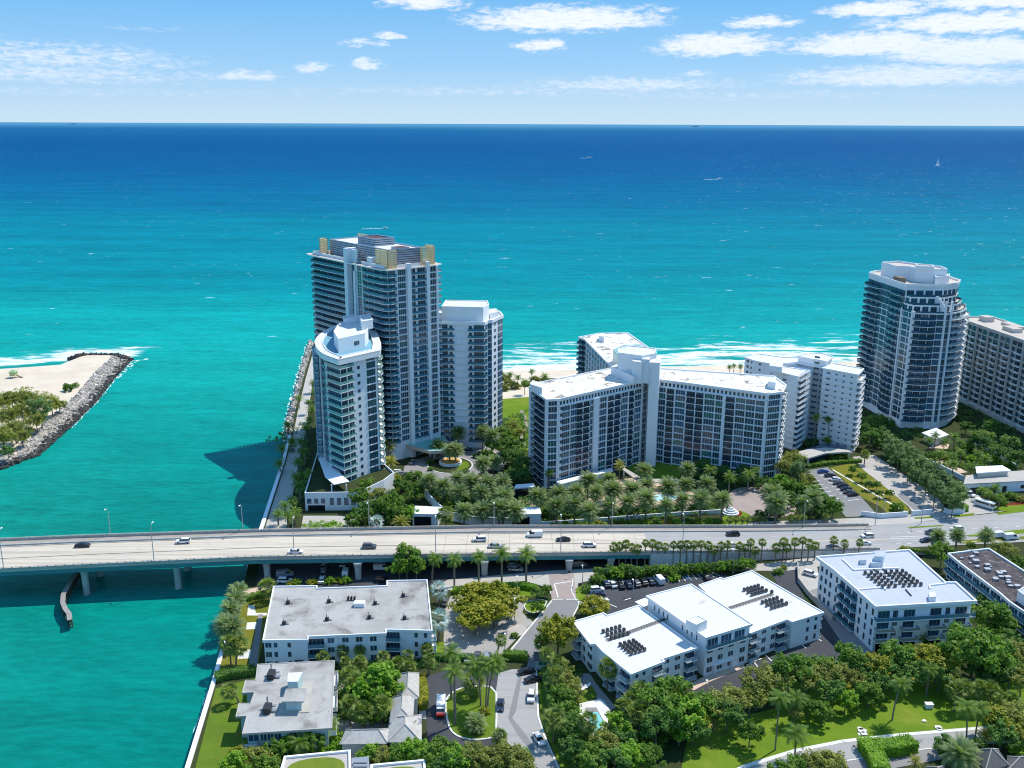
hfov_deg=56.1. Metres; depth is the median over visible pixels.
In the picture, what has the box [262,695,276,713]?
roof unit
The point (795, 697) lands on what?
coconut palm
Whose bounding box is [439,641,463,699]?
royal palm
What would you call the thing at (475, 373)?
window
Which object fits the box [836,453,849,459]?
shrub
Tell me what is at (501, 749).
broadleaf tree
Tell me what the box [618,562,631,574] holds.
tree
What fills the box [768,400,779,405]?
window
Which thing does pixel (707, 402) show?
window
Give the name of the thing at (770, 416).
window
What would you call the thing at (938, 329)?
window
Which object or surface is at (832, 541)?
fan palm
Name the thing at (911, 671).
broadleaf tree
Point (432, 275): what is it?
window
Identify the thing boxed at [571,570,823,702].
white roofed block
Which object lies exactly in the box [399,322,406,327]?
window
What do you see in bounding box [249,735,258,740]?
window
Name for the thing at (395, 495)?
broadleaf tree
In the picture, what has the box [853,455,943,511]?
driveway
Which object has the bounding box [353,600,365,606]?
roof hatch
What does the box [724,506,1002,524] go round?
pavement
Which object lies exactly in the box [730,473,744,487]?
broadleaf tree
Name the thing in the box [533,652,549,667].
gate house
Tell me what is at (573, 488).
date palm
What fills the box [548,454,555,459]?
window
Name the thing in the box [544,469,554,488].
royal palm
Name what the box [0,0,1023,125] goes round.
sky
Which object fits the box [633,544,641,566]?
fan palm
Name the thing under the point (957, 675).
broadleaf tree
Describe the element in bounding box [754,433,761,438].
window
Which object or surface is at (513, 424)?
broadleaf tree
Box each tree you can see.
[0,391,16,409]
[0,406,20,430]
[0,419,25,443]
[0,425,17,450]
[0,445,14,458]
[4,390,23,406]
[10,389,30,403]
[12,428,33,446]
[13,403,32,420]
[15,392,43,413]
[23,397,52,427]
[23,411,46,432]
[42,395,61,416]
[53,400,66,412]
[340,684,364,704]
[343,512,361,526]
[346,660,404,703]
[347,486,369,507]
[350,504,372,524]
[350,708,372,726]
[355,742,379,761]
[357,476,373,490]
[357,499,381,520]
[361,698,383,726]
[368,486,389,499]
[372,744,395,763]
[373,495,396,516]
[373,682,396,701]
[377,701,389,723]
[382,491,404,505]
[383,742,407,762]
[384,503,405,524]
[385,557,414,579]
[392,478,408,493]
[394,541,420,579]
[398,736,427,762]
[400,505,418,523]
[404,556,425,579]
[405,470,422,483]
[405,482,425,500]
[412,741,441,767]
[430,488,441,498]
[430,753,464,767]
[432,733,456,759]
[441,493,454,502]
[441,742,472,767]
[446,594,478,612]
[455,740,488,767]
[456,603,495,634]
[458,580,496,603]
[473,746,504,767]
[475,579,510,600]
[475,596,515,627]
[481,448,493,457]
[484,438,502,450]
[486,586,527,618]
[489,741,521,767]
[495,425,510,439]
[496,456,505,463]
[499,449,515,466]
[501,436,518,448]
[502,469,519,480]
[502,743,537,767]
[505,420,517,429]
[509,445,526,457]
[510,455,531,469]
[512,428,526,438]
[514,467,530,483]
[534,613,578,654]
[547,660,574,674]
[549,683,575,702]
[551,700,579,717]
[552,709,585,735]
[553,672,580,686]
[557,733,591,759]
[562,682,586,701]
[568,727,591,742]
[577,749,606,767]
[578,595,610,615]
[579,740,611,762]
[588,726,619,749]
[593,566,602,574]
[597,745,632,767]
[599,710,633,739]
[601,563,616,575]
[609,566,624,579]
[611,726,638,746]
[617,738,646,767]
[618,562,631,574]
[625,565,639,577]
[632,741,666,767]
[633,681,669,708]
[640,704,683,744]
[641,565,651,576]
[646,688,689,735]
[650,564,661,573]
[651,674,694,697]
[659,564,668,575]
[666,564,677,574]
[668,714,698,745]
[669,693,705,739]
[672,561,689,573]
[682,715,711,745]
[683,688,721,726]
[688,469,700,477]
[688,563,695,571]
[692,563,704,573]
[693,458,711,470]
[700,561,710,572]
[703,686,735,729]
[709,562,719,573]
[711,698,747,733]
[713,464,731,479]
[716,560,727,572]
[716,682,752,722]
[722,559,736,571]
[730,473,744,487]
[730,559,745,571]
[734,685,767,718]
[735,718,765,747]
[736,463,751,476]
[739,556,752,569]
[739,664,774,710]
[745,558,755,567]
[753,475,770,485]
[755,660,796,700]
[766,651,814,698]
[768,479,784,490]
[770,474,792,486]
[773,458,792,474]
[781,449,807,463]
[783,490,796,508]
[784,479,804,495]
[787,705,803,723]
[789,457,810,480]
[791,664,821,694]
[796,473,816,485]
[797,695,816,717]
[801,484,820,497]
[804,654,831,675]
[812,676,846,701]
[813,491,834,502]
[813,700,835,724]
[814,504,829,519]
[816,660,848,690]
[822,496,844,518]
[828,640,866,683]
[829,662,860,681]
[836,689,859,713]
[844,669,868,690]
[848,465,858,471]
[850,657,874,680]
[854,681,884,708]
[856,471,866,481]
[858,430,880,449]
[859,419,876,432]
[862,412,885,427]
[862,651,891,673]
[863,481,873,490]
[867,670,897,690]
[870,426,888,444]
[872,481,881,488]
[873,654,906,689]
[875,490,884,497]
[877,430,895,446]
[878,639,917,679]
[882,440,901,466]
[884,416,896,429]
[885,489,894,495]
[886,436,900,452]
[887,447,907,472]
[895,439,910,453]
[896,659,930,690]
[898,442,916,462]
[900,455,919,482]
[907,465,925,490]
[908,449,923,466]
[912,643,942,665]
[916,454,933,473]
[917,643,965,683]
[918,469,936,494]
[922,461,941,473]
[925,663,955,692]
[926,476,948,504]
[928,540,955,569]
[931,466,946,481]
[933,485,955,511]
[933,619,1015,681]
[936,470,954,485]
[940,671,965,693]
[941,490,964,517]
[944,475,960,491]
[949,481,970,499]
[958,421,975,434]
[959,659,991,680]
[966,542,975,548]
[967,433,989,449]
[970,599,1017,633]
[973,661,1002,680]
[975,593,992,607]
[979,701,1021,731]
[981,419,1001,431]
[986,716,1020,750]
[987,443,1010,458]
[990,540,1019,557]
[992,662,1023,689]
[992,699,1023,728]
[993,618,1020,632]
[999,628,1023,646]
[999,645,1018,666]
[1000,434,1020,451]
[1003,715,1023,741]
[1004,450,1023,468]
[1007,638,1023,662]
[1007,664,1023,697]
[1009,554,1023,567]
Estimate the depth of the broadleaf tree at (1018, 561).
317.49 m
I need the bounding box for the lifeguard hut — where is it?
[8,369,22,377]
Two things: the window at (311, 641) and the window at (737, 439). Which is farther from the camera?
the window at (737, 439)
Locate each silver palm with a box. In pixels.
[369,514,383,526]
[430,580,448,604]
[431,607,451,639]
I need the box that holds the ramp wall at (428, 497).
[424,489,511,524]
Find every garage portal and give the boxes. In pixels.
[413,506,441,526]
[516,506,541,524]
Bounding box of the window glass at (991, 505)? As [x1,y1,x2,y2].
[976,500,995,506]
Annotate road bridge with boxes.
[0,523,879,594]
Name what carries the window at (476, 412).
in the banded tower at (471, 336)
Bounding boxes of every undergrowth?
[0,386,59,446]
[223,730,343,767]
[266,422,310,506]
[301,519,361,528]
[333,668,387,724]
[335,656,437,669]
[354,471,423,524]
[387,740,529,767]
[430,485,720,524]
[496,409,530,476]
[548,519,724,525]
[556,665,708,767]
[566,479,620,504]
[592,566,756,582]
[695,473,825,515]
[746,654,961,707]
[861,410,924,439]
[872,427,941,492]
[932,447,991,469]
[955,404,1023,452]
[964,439,1021,470]
[982,617,1023,664]
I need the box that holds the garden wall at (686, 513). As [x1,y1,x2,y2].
[541,509,723,524]
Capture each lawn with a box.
[196,679,254,767]
[220,598,270,671]
[436,642,443,652]
[447,687,495,737]
[450,586,539,595]
[457,461,468,470]
[503,397,528,449]
[525,600,545,611]
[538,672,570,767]
[575,686,596,702]
[576,585,586,600]
[618,461,679,478]
[682,671,1023,767]
[722,510,752,524]
[830,463,909,512]
[909,525,942,527]
[952,513,973,516]
[962,536,1023,543]
[966,529,1023,536]
[993,504,1023,510]
[997,510,1023,514]
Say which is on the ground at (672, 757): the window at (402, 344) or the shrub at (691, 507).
the shrub at (691, 507)
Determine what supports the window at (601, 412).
in the slab block at (626, 398)
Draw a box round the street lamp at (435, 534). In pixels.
[435,515,435,552]
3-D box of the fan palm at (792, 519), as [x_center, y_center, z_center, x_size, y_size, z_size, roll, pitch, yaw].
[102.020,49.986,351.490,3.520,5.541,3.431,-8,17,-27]
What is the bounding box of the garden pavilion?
[514,483,534,498]
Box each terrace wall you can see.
[927,458,964,480]
[975,442,1017,465]
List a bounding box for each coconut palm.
[286,731,315,754]
[293,395,302,408]
[303,399,312,413]
[305,404,314,421]
[305,415,313,431]
[308,379,313,386]
[328,711,340,739]
[464,652,486,705]
[475,655,503,706]
[481,649,507,706]
[514,374,521,387]
[520,379,528,394]
[528,369,535,381]
[539,372,549,380]
[767,688,790,749]
[781,721,812,753]
[784,687,809,722]
[811,413,821,446]
[823,435,831,443]
[825,416,831,437]
[887,675,914,719]
[922,435,934,452]
[930,431,940,447]
[935,449,946,463]
[939,437,951,449]
[947,451,957,467]
[947,459,958,473]
[949,431,960,449]
[951,696,979,738]
[954,437,965,449]
[956,448,965,463]
[965,461,979,474]
[968,700,990,736]
[969,429,980,436]
[971,449,983,463]
[978,428,987,445]
[979,453,991,465]
[986,431,995,445]
[999,435,1009,446]
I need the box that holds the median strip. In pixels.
[652,539,886,542]
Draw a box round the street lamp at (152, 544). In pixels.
[150,522,154,560]
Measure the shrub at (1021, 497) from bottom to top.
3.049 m
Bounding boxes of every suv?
[175,537,190,543]
[277,576,291,583]
[320,563,328,569]
[362,542,376,548]
[374,576,389,582]
[472,535,486,541]
[484,651,490,660]
[488,469,498,473]
[507,562,520,567]
[508,565,522,571]
[527,689,534,702]
[582,541,596,547]
[589,585,604,591]
[601,580,610,587]
[631,579,641,586]
[638,578,648,585]
[726,530,739,536]
[802,568,817,577]
[860,532,874,537]
[924,528,935,534]
[949,525,963,529]
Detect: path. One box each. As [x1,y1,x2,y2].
[244,587,265,594]
[249,614,262,665]
[265,358,313,528]
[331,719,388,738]
[419,710,425,718]
[503,393,528,398]
[520,410,527,444]
[574,672,614,710]
[692,664,744,689]
[833,470,904,511]
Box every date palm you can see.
[211,612,234,644]
[218,596,242,619]
[222,614,245,635]
[224,588,245,608]
[226,581,250,611]
[418,472,439,493]
[429,437,445,459]
[432,476,453,499]
[442,443,456,460]
[447,440,466,461]
[449,469,464,486]
[449,481,468,511]
[450,425,466,443]
[452,500,475,524]
[459,471,482,502]
[463,711,487,734]
[470,482,491,505]
[472,499,493,525]
[473,453,493,481]
[474,423,489,449]
[476,472,497,497]
[483,427,498,442]
[486,453,501,475]
[488,496,509,524]
[491,484,516,502]
[492,496,510,524]
[495,472,511,489]
[503,500,527,524]
[526,484,548,506]
[546,481,570,499]
[546,495,567,524]
[564,491,582,522]
[567,482,584,496]
[576,499,603,524]
[577,470,600,498]
[587,483,604,512]
[598,495,620,525]
[599,471,616,486]
[601,478,625,502]
[617,492,638,520]
[622,478,643,500]
[634,462,654,477]
[634,486,658,518]
[638,475,656,492]
[655,474,680,498]
[656,495,675,524]
[673,492,693,520]
[677,476,695,493]
[678,461,695,478]
[689,487,713,517]
[695,474,716,496]
[711,489,734,519]
[758,482,785,516]
[763,490,788,523]
[766,488,791,517]
[793,493,812,520]
[804,487,823,516]
[928,527,948,545]
[938,731,983,767]
[949,526,966,550]
[975,526,996,547]
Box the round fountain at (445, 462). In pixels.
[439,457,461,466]
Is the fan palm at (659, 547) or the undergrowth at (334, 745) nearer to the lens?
the undergrowth at (334, 745)
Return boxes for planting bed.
[428,457,471,472]
[507,624,526,635]
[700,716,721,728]
[729,687,796,713]
[821,671,915,694]
[957,663,1022,683]
[996,501,1023,505]
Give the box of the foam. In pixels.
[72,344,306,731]
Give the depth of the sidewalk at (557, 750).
231.24 m
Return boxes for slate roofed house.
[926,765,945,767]
[972,748,1008,767]
[1006,756,1023,767]
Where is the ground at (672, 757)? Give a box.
[190,351,1023,767]
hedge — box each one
[213,663,254,682]
[246,590,263,601]
[418,672,428,708]
[432,652,473,661]
[452,581,536,593]
[503,648,527,661]
[540,666,580,767]
[806,458,862,467]
[856,735,890,767]
[874,733,919,758]
[905,546,928,554]
[962,502,968,511]
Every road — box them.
[435,557,819,593]
[496,669,556,767]
[511,599,577,653]
[527,650,541,670]
[645,526,895,550]
[747,729,1014,767]
[869,512,1023,548]
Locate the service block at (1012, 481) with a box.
[963,470,1023,493]
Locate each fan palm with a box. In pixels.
[218,633,238,666]
[220,682,239,702]
[225,633,250,665]
[257,576,276,601]
[315,650,330,660]
[335,644,348,657]
[337,693,359,726]
[339,655,351,667]
[339,663,359,685]
[343,670,364,692]
[350,698,373,728]
[352,654,367,672]
[354,644,365,658]
[370,693,393,724]
[376,650,389,661]
[392,655,404,672]
[401,649,413,667]
[402,658,417,671]
[420,641,433,658]
[422,654,435,674]
[435,505,454,524]
[461,669,488,696]
[489,727,507,743]
[495,633,506,655]
[533,635,550,651]
[538,645,554,666]
[540,706,566,742]
[545,664,565,686]
[548,653,566,675]
[575,709,600,741]
[597,655,617,688]
[609,541,618,565]
[614,696,631,716]
[615,541,623,565]
[621,539,630,564]
[621,689,636,709]
[622,702,645,728]
[628,543,635,563]
[628,678,646,700]
[628,699,649,736]
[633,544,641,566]
[641,539,649,564]
[648,538,656,553]
[655,541,662,553]
[662,542,669,553]
[670,541,677,563]
[673,686,685,695]
[676,540,685,563]
[683,540,691,564]
[690,540,697,562]
[698,540,704,562]
[703,540,712,562]
[710,545,718,561]
[717,541,724,560]
[723,540,730,558]
[726,516,732,524]
[733,516,739,524]
[735,541,744,558]
[739,516,745,524]
[742,543,749,557]
[745,516,750,523]
[747,538,754,557]
[751,546,759,559]
[757,515,762,523]
[758,538,767,562]
[771,542,781,561]
[778,537,788,561]
[783,542,792,560]
[787,514,794,523]
[790,537,800,560]
[795,514,799,523]
[799,536,807,560]
[800,514,806,520]
[804,538,814,560]
[811,541,819,560]
[822,513,828,523]
[829,535,838,550]
[840,539,849,553]
[855,538,863,552]
[860,449,870,464]
[919,631,928,642]
[944,679,966,711]
[955,676,974,701]
[972,678,989,701]
[978,678,1001,707]
[992,689,1013,706]
[1000,689,1021,708]
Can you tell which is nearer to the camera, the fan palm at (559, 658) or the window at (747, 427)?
the fan palm at (559, 658)
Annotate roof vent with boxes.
[347,596,355,600]
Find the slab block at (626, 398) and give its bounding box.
[528,332,787,490]
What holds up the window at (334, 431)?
in the curved tower at (347, 356)
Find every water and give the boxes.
[0,122,1023,767]
[589,712,601,728]
[654,494,676,500]
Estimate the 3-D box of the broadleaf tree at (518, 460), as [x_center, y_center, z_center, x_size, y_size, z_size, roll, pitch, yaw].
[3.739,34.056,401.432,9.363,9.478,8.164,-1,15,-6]
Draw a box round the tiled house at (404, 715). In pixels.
[339,672,421,757]
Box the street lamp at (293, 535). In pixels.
[292,516,294,554]
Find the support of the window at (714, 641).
in the white roofed block at (714, 626)
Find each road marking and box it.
[1,530,874,562]
[552,581,576,599]
[810,473,858,500]
[893,526,1019,543]
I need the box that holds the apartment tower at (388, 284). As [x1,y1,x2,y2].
[306,233,443,459]
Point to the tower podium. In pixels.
(327, 487)
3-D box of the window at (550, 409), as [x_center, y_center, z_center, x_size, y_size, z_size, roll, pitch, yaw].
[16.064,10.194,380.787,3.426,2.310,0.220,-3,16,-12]
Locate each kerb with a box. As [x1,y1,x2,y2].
[427,457,472,473]
[445,685,496,739]
[511,600,551,648]
[524,599,546,612]
[535,669,559,767]
[571,579,596,606]
[737,726,986,767]
[845,748,932,761]
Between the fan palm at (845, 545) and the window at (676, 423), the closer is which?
the fan palm at (845, 545)
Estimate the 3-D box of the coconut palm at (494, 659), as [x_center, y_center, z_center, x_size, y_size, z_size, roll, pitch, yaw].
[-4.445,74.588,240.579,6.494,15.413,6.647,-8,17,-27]
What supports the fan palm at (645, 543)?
on the ground at (672, 757)
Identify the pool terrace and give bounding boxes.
[576,698,608,735]
[579,478,694,514]
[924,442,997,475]
[930,443,948,448]
[937,460,966,472]
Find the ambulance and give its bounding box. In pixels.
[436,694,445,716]
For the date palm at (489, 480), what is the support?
on the ground at (672, 757)
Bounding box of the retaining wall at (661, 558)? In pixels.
[650,550,888,565]
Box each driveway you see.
[301,516,357,528]
[404,447,505,483]
[425,670,500,747]
[694,616,841,697]
[723,487,795,517]
[771,569,830,629]
[799,565,818,589]
[809,588,871,654]
[844,749,943,767]
[853,455,943,511]
[961,494,992,511]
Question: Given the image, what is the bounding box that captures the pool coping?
[585,707,602,731]
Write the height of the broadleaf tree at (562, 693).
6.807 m
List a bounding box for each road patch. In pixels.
[508,675,535,749]
[851,739,922,749]
[899,495,924,509]
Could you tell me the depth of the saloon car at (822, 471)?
406.36 m
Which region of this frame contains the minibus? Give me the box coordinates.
[974,497,995,509]
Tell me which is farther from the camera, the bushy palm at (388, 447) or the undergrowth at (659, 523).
the bushy palm at (388, 447)
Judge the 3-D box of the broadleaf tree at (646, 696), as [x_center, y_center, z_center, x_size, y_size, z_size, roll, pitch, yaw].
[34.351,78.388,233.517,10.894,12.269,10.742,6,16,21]
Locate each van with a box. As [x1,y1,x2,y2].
[276,568,292,576]
[342,567,349,576]
[373,562,389,570]
[526,529,542,537]
[572,559,587,567]
[653,574,665,584]
[968,490,975,496]
[992,530,1004,537]
[1002,532,1019,539]
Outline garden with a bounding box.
[871,416,1023,496]
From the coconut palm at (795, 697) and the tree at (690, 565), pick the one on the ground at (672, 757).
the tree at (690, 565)
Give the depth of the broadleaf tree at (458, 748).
213.66 m
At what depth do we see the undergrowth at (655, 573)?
313.75 m
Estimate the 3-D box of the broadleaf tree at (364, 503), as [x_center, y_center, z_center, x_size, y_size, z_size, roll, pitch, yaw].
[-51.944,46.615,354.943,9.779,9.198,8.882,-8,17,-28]
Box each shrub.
[62,383,73,391]
[218,749,248,767]
[229,742,254,766]
[242,746,272,764]
[246,753,280,767]
[262,736,286,758]
[279,734,295,752]
[286,579,293,585]
[292,578,301,584]
[304,732,325,752]
[305,578,317,584]
[324,575,337,584]
[334,576,343,582]
[340,575,353,584]
[425,459,434,464]
[442,500,455,507]
[478,706,491,715]
[503,378,514,384]
[503,383,510,391]
[509,382,521,389]
[510,632,518,638]
[528,376,540,381]
[529,601,543,613]
[530,586,543,600]
[539,584,552,598]
[540,506,550,516]
[561,510,572,518]
[572,521,582,524]
[581,583,590,593]
[589,573,606,585]
[616,518,626,524]
[619,507,629,515]
[640,519,651,525]
[642,507,656,513]
[651,518,659,524]
[662,519,671,524]
[668,574,680,581]
[672,505,685,511]
[672,518,681,524]
[682,517,693,524]
[688,504,701,510]
[694,518,703,524]
[704,517,713,524]
[714,518,722,524]
[754,510,764,516]
[766,757,794,767]
[772,567,783,575]
[777,752,807,767]
[779,563,787,569]
[797,751,825,767]
[803,440,812,447]
[804,748,844,767]
[809,438,818,444]
[824,750,848,767]
[825,454,837,460]
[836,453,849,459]
[889,502,904,511]
[925,451,936,458]
[931,732,952,756]
[953,451,965,459]
[960,443,974,451]
[966,454,980,463]
[967,736,988,748]
[984,491,997,501]
[989,456,1002,464]
[994,498,1007,505]
[1000,461,1016,469]
[1003,491,1017,500]
[1005,741,1023,755]
[1014,495,1023,501]
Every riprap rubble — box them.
[0,356,132,469]
[67,352,133,360]
[284,339,314,438]
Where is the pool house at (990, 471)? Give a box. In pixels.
[975,465,1010,477]
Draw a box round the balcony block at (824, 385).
[744,353,865,450]
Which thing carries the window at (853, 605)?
in the grey topped block at (870, 614)
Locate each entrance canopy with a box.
[405,435,447,457]
[794,443,852,462]
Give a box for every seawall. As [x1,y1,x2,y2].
[185,591,243,767]
[246,435,290,567]
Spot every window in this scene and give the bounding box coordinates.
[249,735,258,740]
[261,734,266,740]
[265,643,270,647]
[266,652,271,656]
[275,733,280,739]
[309,638,323,644]
[309,649,323,654]
[314,265,437,441]
[321,366,325,376]
[322,388,326,398]
[327,366,339,373]
[328,374,339,381]
[328,382,340,389]
[328,638,333,642]
[328,647,334,651]
[329,390,340,397]
[329,397,340,405]
[329,405,341,413]
[330,413,341,421]
[330,420,342,429]
[330,428,342,436]
[331,436,342,444]
[331,443,343,452]
[331,450,343,459]
[332,458,343,467]
[332,465,344,474]
[356,637,361,641]
[357,258,360,270]
[357,271,361,283]
[358,284,361,296]
[358,297,362,309]
[366,361,374,368]
[367,368,374,375]
[367,376,375,383]
[367,384,375,391]
[367,391,375,398]
[368,399,376,406]
[368,406,376,414]
[368,414,376,421]
[369,421,376,429]
[369,429,377,436]
[369,436,377,444]
[369,444,377,451]
[370,451,377,458]
[370,458,378,466]
[370,465,378,472]
[370,636,376,640]
[370,645,376,650]
[387,632,399,637]
[387,642,399,647]
[387,652,399,656]
[398,269,404,274]
[398,276,404,281]
[398,283,405,288]
[398,289,405,294]
[398,296,405,301]
[399,302,405,307]
[399,309,405,314]
[399,315,405,320]
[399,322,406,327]
[399,328,406,333]
[399,335,406,340]
[400,341,406,346]
[400,348,406,353]
[400,354,406,359]
[430,266,435,271]
[430,273,435,277]
[430,279,435,284]
[430,286,435,290]
[430,292,435,297]
[449,322,495,439]
[474,325,483,328]
[474,332,483,335]
[474,339,483,342]
[474,345,483,348]
[474,352,483,355]
[474,359,483,362]
[474,365,483,368]
[474,372,483,375]
[474,378,483,381]
[474,385,483,388]
[474,392,483,394]
[474,398,483,401]
[475,411,483,414]
[531,339,784,485]
[548,401,556,405]
[548,407,556,412]
[548,414,556,419]
[548,420,556,425]
[548,427,555,432]
[548,434,555,439]
[548,441,555,446]
[548,447,555,452]
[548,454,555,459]
[562,405,569,410]
[562,411,568,417]
[562,418,568,424]
[562,425,568,430]
[599,409,605,415]
[599,415,605,421]
[599,422,605,428]
[599,428,605,434]
[600,402,605,408]
[608,681,614,686]
[621,671,629,678]
[621,681,629,688]
[652,665,661,672]
[657,431,663,435]
[657,437,662,442]
[658,406,664,411]
[658,412,664,417]
[658,418,663,423]
[658,424,663,429]
[659,387,665,392]
[659,393,664,398]
[659,399,664,404]
[673,439,682,445]
[673,446,681,451]
[674,414,683,420]
[674,421,683,426]
[674,427,682,432]
[674,433,682,439]
[675,395,684,401]
[675,402,684,407]
[675,408,683,413]
[676,390,684,394]
[683,671,692,677]
[684,662,693,667]
[685,651,693,658]
[702,438,711,443]
[702,444,711,450]
[702,450,710,456]
[703,419,712,424]
[703,425,712,431]
[703,431,711,437]
[704,399,713,405]
[704,406,713,411]
[704,412,713,418]
[705,394,714,398]
[707,637,717,646]
[721,633,730,642]
[724,428,732,432]
[725,416,733,419]
[733,436,742,442]
[733,443,741,448]
[734,423,743,429]
[734,430,742,435]
[734,629,744,638]
[735,410,744,416]
[735,417,743,422]
[736,398,744,402]
[736,404,744,409]
[744,425,752,430]
[744,431,752,437]
[744,438,751,443]
[745,412,753,417]
[745,418,753,423]
[746,399,754,404]
[746,405,754,410]
[748,644,755,648]
[748,653,754,658]
[750,633,756,639]
[753,439,761,445]
[754,426,762,431]
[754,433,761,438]
[755,413,763,418]
[755,419,762,425]
[756,400,764,405]
[756,406,763,412]
[763,465,773,471]
[763,472,773,476]
[764,452,774,458]
[764,459,774,464]
[765,439,775,445]
[765,446,775,451]
[766,426,777,432]
[766,433,776,438]
[767,413,778,419]
[767,420,777,425]
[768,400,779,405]
[768,406,778,412]
[769,394,779,399]
[775,633,783,638]
[775,642,783,647]
[776,622,784,629]
[840,580,844,588]
[846,585,850,593]
[850,611,854,618]
[851,601,856,608]
[852,591,857,598]
[860,286,965,421]
[875,633,887,638]
[877,622,888,628]
[878,611,889,617]
[893,610,897,617]
[901,632,912,636]
[902,621,913,627]
[904,609,914,616]
[907,290,913,294]
[911,298,917,302]
[916,290,923,294]
[926,404,932,408]
[927,391,933,396]
[927,398,933,402]
[928,385,934,390]
[928,630,938,635]
[929,379,935,383]
[929,619,939,625]
[930,307,936,311]
[930,372,936,377]
[930,608,941,614]
[931,360,937,364]
[931,366,937,371]
[932,353,938,358]
[933,347,939,351]
[934,340,940,345]
[935,327,941,332]
[935,334,941,338]
[936,321,942,325]
[937,315,943,319]
[949,557,957,567]
[954,618,965,623]
[955,606,966,613]
[959,324,1023,422]
[959,566,964,573]
[966,571,971,579]
[973,576,978,583]
[980,582,989,592]
[990,590,999,599]
[1009,605,1017,614]
[1019,611,1023,619]
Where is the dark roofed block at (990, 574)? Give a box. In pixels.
[943,548,1023,636]
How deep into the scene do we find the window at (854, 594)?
277.02 m
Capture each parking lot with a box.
[256,559,645,588]
[444,595,532,654]
[586,573,729,614]
[809,467,873,516]
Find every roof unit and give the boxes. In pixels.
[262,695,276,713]
[266,662,280,679]
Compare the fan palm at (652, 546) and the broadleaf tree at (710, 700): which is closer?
the broadleaf tree at (710, 700)
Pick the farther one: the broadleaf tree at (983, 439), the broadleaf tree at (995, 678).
the broadleaf tree at (983, 439)
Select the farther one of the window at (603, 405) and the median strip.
the window at (603, 405)
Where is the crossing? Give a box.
[549,572,576,598]
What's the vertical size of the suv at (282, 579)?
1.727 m
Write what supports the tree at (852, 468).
on the lawn at (858, 489)
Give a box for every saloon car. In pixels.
[74,542,90,547]
[288,548,303,553]
[318,576,325,583]
[320,570,326,575]
[441,598,448,605]
[474,650,480,660]
[488,543,501,548]
[496,698,504,710]
[517,667,535,675]
[523,675,541,683]
[532,731,545,745]
[556,536,570,541]
[590,591,605,596]
[608,580,617,587]
[615,581,625,589]
[623,580,632,588]
[645,577,655,585]
[700,573,711,580]
[817,469,828,472]
[824,473,835,476]
[829,476,840,480]
[833,480,844,484]
[836,483,848,486]
[840,486,851,490]
[843,489,855,493]
[846,492,859,496]
[858,540,871,544]
[914,552,924,556]
[919,537,933,542]
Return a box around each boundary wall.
[797,562,832,620]
[861,511,907,517]
[911,509,932,515]
[944,508,964,514]
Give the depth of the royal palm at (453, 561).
303.49 m
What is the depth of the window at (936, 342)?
455.23 m
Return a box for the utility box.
[924,702,933,708]
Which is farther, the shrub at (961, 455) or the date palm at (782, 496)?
the shrub at (961, 455)
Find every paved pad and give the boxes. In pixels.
[238,649,250,658]
[246,622,256,628]
[247,605,266,614]
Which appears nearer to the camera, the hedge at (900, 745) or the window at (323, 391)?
the hedge at (900, 745)
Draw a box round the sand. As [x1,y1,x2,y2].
[503,379,530,393]
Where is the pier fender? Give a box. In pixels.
[60,572,80,627]
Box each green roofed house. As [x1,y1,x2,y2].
[281,749,369,767]
[370,759,425,767]
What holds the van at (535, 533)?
on the road bridge
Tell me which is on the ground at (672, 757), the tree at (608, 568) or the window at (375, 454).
the tree at (608, 568)
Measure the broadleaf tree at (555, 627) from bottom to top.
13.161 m
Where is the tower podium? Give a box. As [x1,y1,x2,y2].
[305,453,394,510]
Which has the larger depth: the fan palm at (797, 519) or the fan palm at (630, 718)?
the fan palm at (797, 519)
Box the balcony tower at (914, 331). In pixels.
[856,261,969,428]
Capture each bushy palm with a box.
[385,439,396,457]
[385,454,397,468]
[392,514,409,525]
[613,459,625,479]
[907,753,923,767]
[973,726,993,745]
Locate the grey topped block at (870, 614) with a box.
[815,549,976,651]
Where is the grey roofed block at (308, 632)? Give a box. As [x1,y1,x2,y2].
[262,579,436,663]
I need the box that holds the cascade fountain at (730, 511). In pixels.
[723,507,738,515]
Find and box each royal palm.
[271,508,282,525]
[273,457,285,470]
[276,445,286,458]
[277,500,289,510]
[280,509,294,527]
[283,420,293,434]
[284,495,297,509]
[285,435,296,452]
[289,471,300,490]
[289,505,301,524]
[292,456,303,473]
[292,480,305,501]
[295,436,306,453]
[299,446,310,463]
[301,423,310,439]
[303,468,314,479]
[426,551,443,579]
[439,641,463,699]
[441,658,466,724]
[446,551,464,585]
[470,548,487,581]
[490,544,511,581]
[515,543,536,581]
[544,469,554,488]
[702,464,717,476]
[723,470,736,492]
[741,468,755,490]
[750,466,760,487]
[919,660,939,695]
[975,485,989,498]
[983,489,992,499]
[988,483,1002,500]
[994,492,1004,507]
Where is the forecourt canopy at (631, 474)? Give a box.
[622,468,678,488]
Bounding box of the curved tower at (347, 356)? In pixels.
[312,314,385,482]
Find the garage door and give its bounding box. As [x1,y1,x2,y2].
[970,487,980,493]
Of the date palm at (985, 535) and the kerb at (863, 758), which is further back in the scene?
the date palm at (985, 535)
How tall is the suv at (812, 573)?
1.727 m
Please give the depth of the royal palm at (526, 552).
304.05 m
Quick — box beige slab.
[958,315,1023,432]
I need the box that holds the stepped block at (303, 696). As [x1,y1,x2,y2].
[235,660,337,752]
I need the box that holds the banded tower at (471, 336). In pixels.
[439,300,503,447]
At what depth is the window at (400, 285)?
403.41 m
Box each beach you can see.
[0,355,112,456]
[503,361,858,378]

